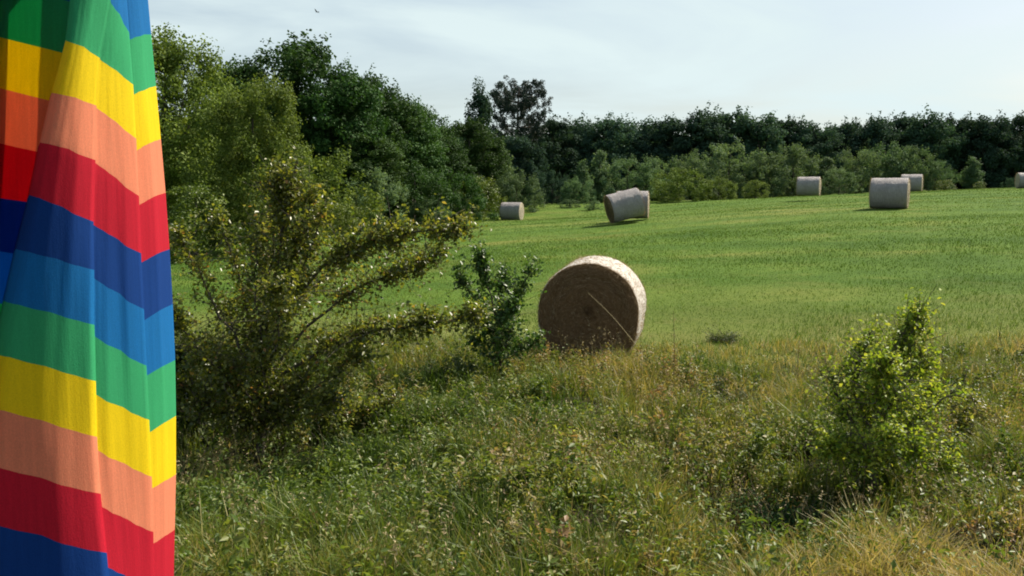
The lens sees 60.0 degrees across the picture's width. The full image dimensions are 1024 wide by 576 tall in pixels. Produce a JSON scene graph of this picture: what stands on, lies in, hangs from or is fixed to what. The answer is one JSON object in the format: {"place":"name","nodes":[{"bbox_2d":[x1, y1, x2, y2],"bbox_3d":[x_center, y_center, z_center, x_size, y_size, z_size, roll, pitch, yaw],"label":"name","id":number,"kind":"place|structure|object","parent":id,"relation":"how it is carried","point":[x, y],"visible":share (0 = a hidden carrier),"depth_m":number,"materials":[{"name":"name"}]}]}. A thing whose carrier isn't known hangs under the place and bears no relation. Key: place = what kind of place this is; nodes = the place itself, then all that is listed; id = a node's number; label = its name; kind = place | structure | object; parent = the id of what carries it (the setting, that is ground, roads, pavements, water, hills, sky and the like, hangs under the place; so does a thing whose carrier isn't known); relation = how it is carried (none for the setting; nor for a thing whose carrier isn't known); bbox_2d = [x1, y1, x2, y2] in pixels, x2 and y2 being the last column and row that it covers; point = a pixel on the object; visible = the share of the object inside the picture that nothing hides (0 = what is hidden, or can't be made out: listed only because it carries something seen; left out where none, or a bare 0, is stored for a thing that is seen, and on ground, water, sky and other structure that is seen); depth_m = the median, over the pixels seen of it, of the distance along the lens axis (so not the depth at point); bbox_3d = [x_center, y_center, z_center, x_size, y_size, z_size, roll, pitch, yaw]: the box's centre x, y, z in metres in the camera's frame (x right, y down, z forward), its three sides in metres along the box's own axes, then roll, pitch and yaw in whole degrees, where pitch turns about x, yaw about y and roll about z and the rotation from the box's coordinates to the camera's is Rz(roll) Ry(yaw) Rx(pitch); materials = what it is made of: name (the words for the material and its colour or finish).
{"place":"outdoors","nodes":[
{"label":"outdoors","id":0,"kind":"place"},
{"bbox_2d":[148,0,1023,137],"label":"sky","id":1,"kind":"structure","parent":0,"point":[822,61],"materials":[{"name":"white"}]},
{"bbox_2d":[169,188,1023,575],"bbox_3d":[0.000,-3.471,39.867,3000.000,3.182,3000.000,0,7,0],"label":"ground","id":2,"kind":"structure","parent":0,"point":[729,292],"depth_m":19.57,"materials":[{"name":"green plant"}]},
{"bbox_2d":[0,0,175,575],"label":"curtain","id":3,"kind":"object","parent":2,"relation":"on","point":[87,424],"visible":1,"depth_m":1.30,"materials":[{"name":"fabric"}]},
{"bbox_2d":[151,21,251,244],"bbox_3d":[-14.342,-6.396,37.489,7.910,9.624,7.484,-6,9,-44],"label":"broadleaf tree","id":4,"kind":"object","parent":2,"relation":"on","point":[179,141],"visible":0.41,"depth_m":36.44,"materials":[{"name":"green plant"}]},
{"bbox_2d":[166,181,252,262],"bbox_3d":[-10.731,-2.251,29.936,3.649,2.777,3.596,-6,9,-40],"label":"bush","id":5,"kind":"object","parent":2,"relation":"on","point":[186,211],"visible":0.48,"depth_m":29.68,"materials":[{"name":"green plant"}]},
{"bbox_2d":[174,332,274,453],"bbox_3d":[-3.131,0.982,8.730,1.100,1.109,1.308,5,8,35],"label":"bramble bush","id":6,"kind":"object","parent":2,"relation":"on","point":[180,359],"visible":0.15,"depth_m":8.57,"materials":[{"name":"green plant"}]},
{"bbox_2d":[181,53,302,229],"bbox_3d":[-15.412,-8.018,49.260,6.680,9.927,6.646,4,8,33],"label":"broadleaf tree","id":7,"kind":"object","parent":2,"relation":"on","point":[235,70],"visible":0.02,"depth_m":48.21,"materials":[{"name":"green plant"}]},
{"bbox_2d":[179,68,324,251],"bbox_3d":[-9.335,-4.659,32.620,5.270,6.807,4.820,0,7,3],"label":"broadleaf tree","id":8,"kind":"object","parent":2,"relation":"on","point":[264,138],"visible":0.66,"depth_m":32.00,"materials":[{"name":"green plant"}]},
{"bbox_2d":[231,29,375,224],"bbox_3d":[-12.248,-8.979,51.014,10.103,11.404,10.459,3,7,21],"label":"broadleaf tree","id":9,"kind":"object","parent":2,"relation":"on","point":[296,60],"visible":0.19,"depth_m":48.50,"materials":[{"name":"green plant"}]},
{"bbox_2d":[263,144,385,235],"bbox_3d":[-9.820,-4.872,43.695,6.763,4.775,7.248,-3,7,-23],"label":"bush","id":10,"kind":"object","parent":2,"relation":"on","point":[348,191],"visible":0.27,"depth_m":43.34,"materials":[{"name":"green plant"}]},
{"bbox_2d":[168,145,503,474],"bbox_3d":[-1.760,0.302,7.916,3.398,3.134,2.226,2,7,20],"label":"thorn tree","id":11,"kind":"object","parent":2,"relation":"on","point":[279,298],"visible":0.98,"depth_m":7.79,"materials":[{"name":"green plant"}]},
{"bbox_2d":[293,52,392,227],"bbox_3d":[-9.832,-8.281,50.459,6.104,10.001,6.917,3,8,27],"label":"broadleaf tree","id":12,"kind":"object","parent":2,"relation":"on","point":[342,101],"visible":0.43,"depth_m":48.72,"materials":[{"name":"green plant"}]},
{"bbox_2d":[320,203,366,236],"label":"bush","id":13,"kind":"object","parent":2,"relation":"on","point":[337,216],"visible":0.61,"depth_m":39.84,"materials":[{"name":"green plant"}]},
{"bbox_2d":[310,128,411,225],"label":"broadleaf tree","id":14,"kind":"object","parent":2,"relation":"on","point":[386,149],"visible":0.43,"depth_m":48.23,"materials":[{"name":"green plant"}]},
{"bbox_2d":[311,379,414,441],"bbox_3d":[-1.522,1.211,8.815,1.106,0.740,0.724,0,7,0],"label":"bramble bush","id":15,"kind":"object","parent":2,"relation":"on","point":[355,405],"visible":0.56,"depth_m":8.74,"materials":[{"name":"green plant"}]},
{"bbox_2d":[340,167,410,228],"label":"bush","id":16,"kind":"object","parent":2,"relation":"on","point":[376,174],"visible":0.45,"depth_m":46.14,"materials":[{"name":"green plant"}]},
{"bbox_2d":[332,63,426,208],"bbox_3d":[-8.741,-8.931,55.366,6.716,10.063,7.653,4,8,28],"label":"broadleaf tree","id":17,"kind":"object","parent":2,"relation":"on","point":[406,109],"visible":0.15,"depth_m":54.61,"materials":[{"name":"green plant"}]},
{"bbox_2d":[370,95,452,218],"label":"broadleaf tree","id":18,"kind":"object","parent":2,"relation":"on","point":[427,136],"visible":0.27,"depth_m":55.58,"materials":[{"name":"green plant"}]},
{"bbox_2d":[371,160,452,224],"bbox_3d":[-5.950,-5.355,49.860,5.291,3.826,5.179,-2,7,-16],"label":"bush","id":19,"kind":"object","parent":2,"relation":"on","point":[434,183],"visible":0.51,"depth_m":49.01,"materials":[{"name":"green plant"}]},
{"bbox_2d":[407,197,451,224],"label":"bush","id":20,"kind":"object","parent":2,"relation":"on","point":[415,206],"visible":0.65,"depth_m":48.50,"materials":[{"name":"green plant"}]},
{"bbox_2d":[399,98,460,193],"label":"broadleaf tree","id":21,"kind":"object","parent":2,"relation":"on","point":[445,132],"visible":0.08,"depth_m":60.76,"materials":[{"name":"green plant"}]},
{"bbox_2d":[392,355,490,389],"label":"bramble bush","id":22,"kind":"object","parent":2,"relation":"on","point":[470,369],"visible":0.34,"depth_m":10.25,"materials":[{"name":"green plant"}]},
{"bbox_2d":[416,131,485,215],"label":"broadleaf tree","id":23,"kind":"object","parent":2,"relation":"on","point":[457,157],"visible":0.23,"depth_m":58.59,"materials":[{"name":"green plant"}]},
{"bbox_2d":[416,167,499,221],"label":"bush","id":24,"kind":"object","parent":2,"relation":"on","point":[479,200],"visible":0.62,"depth_m":53.49,"materials":[{"name":"green plant"}]},
{"bbox_2d":[447,116,510,210],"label":"broadleaf tree","id":25,"kind":"object","parent":2,"relation":"on","point":[477,141],"visible":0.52,"depth_m":64.21,"materials":[{"name":"green plant"}]},
{"bbox_2d":[464,76,494,173],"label":"poplar tree","id":26,"kind":"object","parent":2,"relation":"on","point":[481,101],"visible":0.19,"depth_m":76.43,"materials":[{"name":"green plant"}]},
{"bbox_2d":[453,175,507,220],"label":"bush","id":27,"kind":"object","parent":2,"relation":"on","point":[493,192],"visible":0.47,"depth_m":57.70,"materials":[{"name":"green plant"}]},
{"bbox_2d":[444,233,550,374],"bbox_3d":[-0.262,0.197,10.877,1.222,1.769,1.250,-5,8,-35],"label":"sapling","id":28,"kind":"object","parent":2,"relation":"on","point":[505,317],"visible":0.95,"depth_m":10.79,"materials":[{"name":"green plant"}]},
{"bbox_2d":[486,141,518,205],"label":"broadleaf tree","id":29,"kind":"object","parent":2,"relation":"on","point":[509,164],"visible":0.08,"depth_m":66.97,"materials":[{"name":"green plant"}]},
{"bbox_2d":[499,202,524,219],"bbox_3d":[-0.011,-4.897,56.798,1.568,1.309,1.375,2,7,17],"label":"hay bale","id":30,"kind":"object","parent":2,"relation":"on","point":[512,210],"visible":0.98,"depth_m":56.38},
{"bbox_2d":[493,168,546,211],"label":"bush","id":31,"kind":"object","parent":2,"relation":"on","point":[507,188],"visible":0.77,"depth_m":63.02,"materials":[{"name":"green plant"}]},
{"bbox_2d":[489,75,552,153],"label":"pine tree","id":32,"kind":"object","parent":2,"relation":"on","point":[525,104],"visible":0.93,"depth_m":81.55,"materials":[{"name":"green plant"}]},
{"bbox_2d":[504,130,549,203],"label":"broadleaf tree","id":33,"kind":"object","parent":2,"relation":"on","point":[517,147],"visible":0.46,"depth_m":78.39,"materials":[{"name":"green plant"}]},
{"bbox_2d":[514,112,583,201],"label":"broadleaf tree","id":34,"kind":"object","parent":2,"relation":"on","point":[571,154],"visible":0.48,"depth_m":89.45,"materials":[{"name":"green plant"}]},
{"bbox_2d":[525,170,575,203],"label":"bush","id":35,"kind":"object","parent":2,"relation":"on","point":[555,185],"visible":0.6,"depth_m":73.37,"materials":[{"name":"green plant"}]},
{"bbox_2d":[544,421,591,458],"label":"leafy weed","id":36,"kind":"object","parent":2,"relation":"on","point":[548,427],"visible":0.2,"depth_m":7.09,"materials":[{"name":"green plant"}]},
{"bbox_2d":[557,199,580,207],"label":"bush","id":37,"kind":"object","parent":2,"relation":"on","point":[571,203],"visible":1,"depth_m":64.17,"materials":[{"name":"green plant"}]},
{"bbox_2d":[549,111,599,201],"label":"broadleaf tree","id":38,"kind":"object","parent":2,"relation":"on","point":[576,129],"visible":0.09,"depth_m":94.11,"materials":[{"name":"green plant"}]},
{"bbox_2d":[560,176,598,203],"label":"bush","id":39,"kind":"object","parent":2,"relation":"on","point":[576,184],"visible":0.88,"depth_m":70.24,"materials":[{"name":"green plant"}]},
{"bbox_2d":[572,159,594,202],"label":"bush","id":40,"kind":"object","parent":2,"relation":"on","point":[581,171],"visible":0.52,"depth_m":72.12,"materials":[{"name":"green plant"}]},
{"bbox_2d":[535,253,648,358],"bbox_3d":[1.218,0.260,13.269,1.685,1.590,1.510,1,7,12],"label":"hay bale","id":41,"kind":"object","parent":2,"relation":"on","point":[577,290],"visible":0.91,"depth_m":12.65,"materials":[{"name":"plant"}]},
{"bbox_2d":[584,200,603,209],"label":"bush","id":42,"kind":"object","parent":2,"relation":"on","point":[591,206],"visible":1,"depth_m":61.56,"materials":[{"name":"green plant"}]},
{"bbox_2d":[172,124,1022,204],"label":"trees","id":43,"kind":"object","parent":2,"relation":"on","point":[463,139],"visible":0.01,"depth_m":105.94,"materials":[{"name":"green plant"}]},
{"bbox_2d":[174,328,1023,575],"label":"coarse weeds","id":44,"kind":"object","parent":2,"relation":"on","point":[763,437],"visible":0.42,"depth_m":6.62,"materials":[{"name":"green plant"}]},
{"bbox_2d":[175,340,1023,575],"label":"weed ground cover","id":45,"kind":"object","parent":2,"relation":"on","point":[358,478],"visible":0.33,"depth_m":6.02,"materials":[{"name":"green plant"}]},
{"bbox_2d":[589,147,612,202],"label":"bush","id":46,"kind":"object","parent":2,"relation":"on","point":[598,161],"visible":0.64,"depth_m":73.92,"materials":[{"name":"green plant"}]},
{"bbox_2d":[575,111,638,191],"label":"broadleaf tree","id":47,"kind":"object","parent":2,"relation":"on","point":[608,136],"visible":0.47,"depth_m":91.37,"materials":[{"name":"green plant"}]},
{"bbox_2d":[598,302,636,345],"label":"straw stalk","id":48,"kind":"object","parent":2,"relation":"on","point":[618,323],"visible":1,"depth_m":12.19,"materials":[{"name":"brown plant"}]},
{"bbox_2d":[603,188,644,223],"bbox_3d":[4.476,-3.273,35.338,1.568,1.309,1.375,-15,9,-8],"label":"hay bale","id":49,"kind":"object","parent":2,"relation":"on","point":[624,205],"visible":1,"depth_m":34.89},
{"bbox_2d":[597,153,657,201],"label":"bush","id":50,"kind":"object","parent":2,"relation":"on","point":[633,179],"visible":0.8,"depth_m":71.84,"materials":[{"name":"green plant"}]},
{"bbox_2d":[602,431,661,476],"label":"leafy weed","id":51,"kind":"object","parent":2,"relation":"on","point":[622,450],"visible":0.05,"depth_m":7.24,"materials":[{"name":"green plant"}]},
{"bbox_2d":[616,191,649,218],"bbox_3d":[4.996,-3.434,36.781,1.568,1.309,1.375,1,7,10],"label":"hay bale","id":52,"kind":"object","parent":2,"relation":"on","point":[645,195],"visible":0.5,"depth_m":36.30},
{"bbox_2d":[613,113,662,200],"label":"broadleaf tree","id":53,"kind":"object","parent":2,"relation":"on","point":[638,135],"visible":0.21,"depth_m":94.20,"materials":[{"name":"green plant"}]},
{"bbox_2d":[622,154,692,200],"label":"bush","id":54,"kind":"object","parent":2,"relation":"on","point":[656,163],"visible":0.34,"depth_m":74.51,"materials":[{"name":"green plant"}]},
{"bbox_2d":[632,112,692,196],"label":"broadleaf tree","id":55,"kind":"object","parent":2,"relation":"on","point":[650,130],"visible":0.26,"depth_m":92.47,"materials":[{"name":"green plant"}]},
{"bbox_2d":[650,166,714,201],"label":"bush","id":56,"kind":"object","parent":2,"relation":"on","point":[678,193],"visible":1,"depth_m":67.01,"materials":[{"name":"green plant"}]},
{"bbox_2d":[647,102,730,199],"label":"broadleaf tree","id":57,"kind":"object","parent":2,"relation":"on","point":[699,129],"visible":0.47,"depth_m":90.43,"materials":[{"name":"green plant"}]},
{"bbox_2d":[668,148,735,199],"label":"bush","id":58,"kind":"object","parent":2,"relation":"on","point":[694,161],"visible":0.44,"depth_m":74.07,"materials":[{"name":"green plant"}]},
{"bbox_2d":[695,176,737,199],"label":"bush","id":59,"kind":"object","parent":2,"relation":"on","point":[729,184],"visible":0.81,"depth_m":67.24,"materials":[{"name":"green plant"}]},
{"bbox_2d":[672,368,766,414],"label":"bramble bush","id":60,"kind":"object","parent":2,"relation":"on","point":[720,388],"visible":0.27,"depth_m":9.77,"materials":[{"name":"green plant"}]},
{"bbox_2d":[692,104,756,198],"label":"broadleaf tree","id":61,"kind":"object","parent":2,"relation":"on","point":[727,122],"visible":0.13,"depth_m":93.48,"materials":[{"name":"green plant"}]},
{"bbox_2d":[702,324,750,343],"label":"weed tuft","id":62,"kind":"object","parent":2,"relation":"on","point":[726,337],"visible":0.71,"depth_m":14.07,"materials":[{"name":"green plant"}]},
{"bbox_2d":[688,137,767,199],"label":"bush","id":63,"kind":"object","parent":2,"relation":"on","point":[720,152],"visible":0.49,"depth_m":75.44,"materials":[{"name":"green plant"}]},
{"bbox_2d":[740,179,769,198],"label":"bush","id":64,"kind":"object","parent":2,"relation":"on","point":[755,194],"visible":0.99,"depth_m":67.50,"materials":[{"name":"green plant"}]},
{"bbox_2d":[723,153,790,198],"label":"bush","id":65,"kind":"object","parent":2,"relation":"on","point":[779,182],"visible":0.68,"depth_m":73.62,"materials":[{"name":"green plant"}]},
{"bbox_2d":[728,106,790,195],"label":"broadleaf tree","id":66,"kind":"object","parent":2,"relation":"on","point":[759,131],"visible":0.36,"depth_m":91.37,"materials":[{"name":"green plant"}]},
{"bbox_2d":[755,114,824,195],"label":"broadleaf tree","id":67,"kind":"object","parent":2,"relation":"on","point":[789,124],"visible":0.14,"depth_m":94.75,"materials":[{"name":"green plant"}]},
{"bbox_2d":[756,143,828,196],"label":"bush","id":68,"kind":"object","parent":2,"relation":"on","point":[799,170],"visible":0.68,"depth_m":74.48,"materials":[{"name":"green plant"}]},
{"bbox_2d":[701,472,906,542],"bbox_3d":[2.117,1.715,6.384,1.451,0.656,1.135,0,7,0],"label":"bramble bush","id":69,"kind":"object","parent":2,"relation":"on","point":[770,519],"visible":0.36,"depth_m":6.38,"materials":[{"name":"green plant"}]},
{"bbox_2d":[796,177,821,195],"bbox_3d":[17.948,-6.135,53.634,1.568,1.309,1.375,3,7,24],"label":"hay bale","id":70,"kind":"object","parent":2,"relation":"on","point":[808,186],"visible":1,"depth_m":53.22},
{"bbox_2d":[785,115,850,179],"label":"broadleaf tree","id":71,"kind":"object","parent":2,"relation":"on","point":[815,133],"visible":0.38,"depth_m":92.56,"materials":[{"name":"green plant"}]},
{"bbox_2d":[812,155,838,194],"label":"bush","id":72,"kind":"object","parent":2,"relation":"on","point":[826,163],"visible":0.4,"depth_m":73.97,"materials":[{"name":"green plant"}]},
{"bbox_2d":[820,167,863,194],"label":"bush","id":73,"kind":"object","parent":2,"relation":"on","point":[850,176],"visible":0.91,"depth_m":71.12,"materials":[{"name":"green plant"}]},
{"bbox_2d":[820,115,869,193],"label":"broadleaf tree","id":74,"kind":"object","parent":2,"relation":"on","point":[844,129],"visible":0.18,"depth_m":95.54,"materials":[{"name":"green plant"}]},
{"bbox_2d":[823,146,886,193],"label":"bush","id":75,"kind":"object","parent":2,"relation":"on","point":[871,158],"visible":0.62,"depth_m":74.82,"materials":[{"name":"green plant"}]},
{"bbox_2d":[839,460,872,523],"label":"leafy weed","id":76,"kind":"object","parent":2,"relation":"on","point":[848,493],"visible":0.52,"depth_m":5.79,"materials":[{"name":"green plant"}]},
{"bbox_2d":[844,111,904,192],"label":"broadleaf tree","id":77,"kind":"object","parent":2,"relation":"on","point":[876,129],"visible":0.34,"depth_m":92.79,"materials":[{"name":"green plant"}]},
{"bbox_2d":[845,140,922,192],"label":"bush","id":78,"kind":"object","parent":2,"relation":"on","point":[886,159],"visible":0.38,"depth_m":75.90,"materials":[{"name":"green plant"}]},
{"bbox_2d":[868,177,910,208],"bbox_3d":[14.175,-3.542,33.298,1.568,1.309,1.375,3,8,27],"label":"hay bale","id":79,"kind":"object","parent":2,"relation":"on","point":[893,193],"visible":1,"depth_m":32.88},
{"bbox_2d":[796,276,986,503],"bbox_3d":[2.874,0.754,6.752,1.260,1.690,1.958,2,7,20],"label":"bright shrub","id":80,"kind":"object","parent":2,"relation":"on","point":[878,391],"visible":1,"depth_m":6.46,"materials":[{"name":"green plant"}]},
{"bbox_2d":[885,111,924,177],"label":"broadleaf tree","id":81,"kind":"object","parent":2,"relation":"on","point":[902,122],"visible":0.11,"depth_m":94.86,"materials":[{"name":"green plant"}]},
{"bbox_2d":[881,144,943,190],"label":"bush","id":82,"kind":"object","parent":2,"relation":"on","point":[914,160],"visible":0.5,"depth_m":75.41,"materials":[{"name":"green plant"}]},
{"bbox_2d":[901,174,923,191],"bbox_3d":[26.850,-7.047,59.569,1.568,1.309,1.375,3,8,27],"label":"hay bale","id":83,"kind":"object","parent":2,"relation":"on","point":[916,182],"visible":0.59,"depth_m":59.05},
{"bbox_2d":[901,103,969,189],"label":"broadleaf tree","id":84,"kind":"object","parent":2,"relation":"on","point":[935,132],"visible":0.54,"depth_m":90.34,"materials":[{"name":"green plant"}]},
{"bbox_2d":[917,159,961,189],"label":"bush","id":85,"kind":"object","parent":2,"relation":"on","point":[941,163],"visible":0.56,"depth_m":74.74,"materials":[{"name":"green plant"}]},
{"bbox_2d":[934,179,955,189],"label":"bush","id":86,"kind":"object","parent":2,"relation":"on","point":[945,186],"visible":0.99,"depth_m":72.38,"materials":[{"name":"green plant"}]},
{"bbox_2d":[937,111,1002,189],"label":"broadleaf tree","id":87,"kind":"object","parent":2,"relation":"on","point":[962,124],"visible":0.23,"depth_m":92.11,"materials":[{"name":"green plant"}]},
{"bbox_2d":[957,156,984,188],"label":"bush","id":88,"kind":"object","parent":2,"relation":"on","point":[970,178],"visible":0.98,"depth_m":76.06,"materials":[{"name":"green plant"}]},
{"bbox_2d":[926,383,1017,436],"bbox_3d":[4.555,1.333,8.816,0.834,0.772,0.974,0,7,0],"label":"bramble bush","id":89,"kind":"object","parent":2,"relation":"on","point":[964,414],"visible":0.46,"depth_m":8.68,"materials":[{"name":"green plant"}]},
{"bbox_2d":[930,446,1023,516],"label":"bramble bush","id":90,"kind":"object","parent":2,"relation":"on","point":[972,485],"visible":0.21,"depth_m":6.23,"materials":[{"name":"green plant"}]},
{"bbox_2d":[972,181,985,188],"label":"bush","id":91,"kind":"object","parent":2,"relation":"on","point":[975,186],"visible":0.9,"depth_m":73.43,"materials":[{"name":"green plant"}]},
{"bbox_2d":[954,109,1023,188],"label":"broadleaf tree","id":92,"kind":"object","parent":2,"relation":"on","point":[991,155],"visible":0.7,"depth_m":89.76,"materials":[{"name":"green plant"}]},
{"bbox_2d":[999,177,1014,187],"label":"bush","id":93,"kind":"object","parent":2,"relation":"on","point":[1007,182],"visible":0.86,"depth_m":77.41,"materials":[{"name":"green plant"}]},
{"bbox_2d":[997,110,1023,187],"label":"broadleaf tree","id":94,"kind":"object","parent":2,"relation":"on","point":[1017,125],"visible":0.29,"depth_m":91.83,"materials":[{"name":"green plant"}]},
{"bbox_2d":[1014,173,1023,187],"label":"hay bale","id":95,"kind":"object","parent":2,"relation":"on","point":[1019,180],"visible":0.99,"depth_m":65.31},
{"bbox_2d":[174,322,1023,575],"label":"tall grass","id":96,"kind":"structure","parent":0,"point":[849,567],"depth_m":5.85,"materials":[{"name":"green plant"}]},
{"bbox_2d":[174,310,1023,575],"bbox_3d":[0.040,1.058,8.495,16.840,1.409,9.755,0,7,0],"label":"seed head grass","id":97,"kind":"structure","parent":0,"point":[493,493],"depth_m":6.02,"materials":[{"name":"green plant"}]}
]}

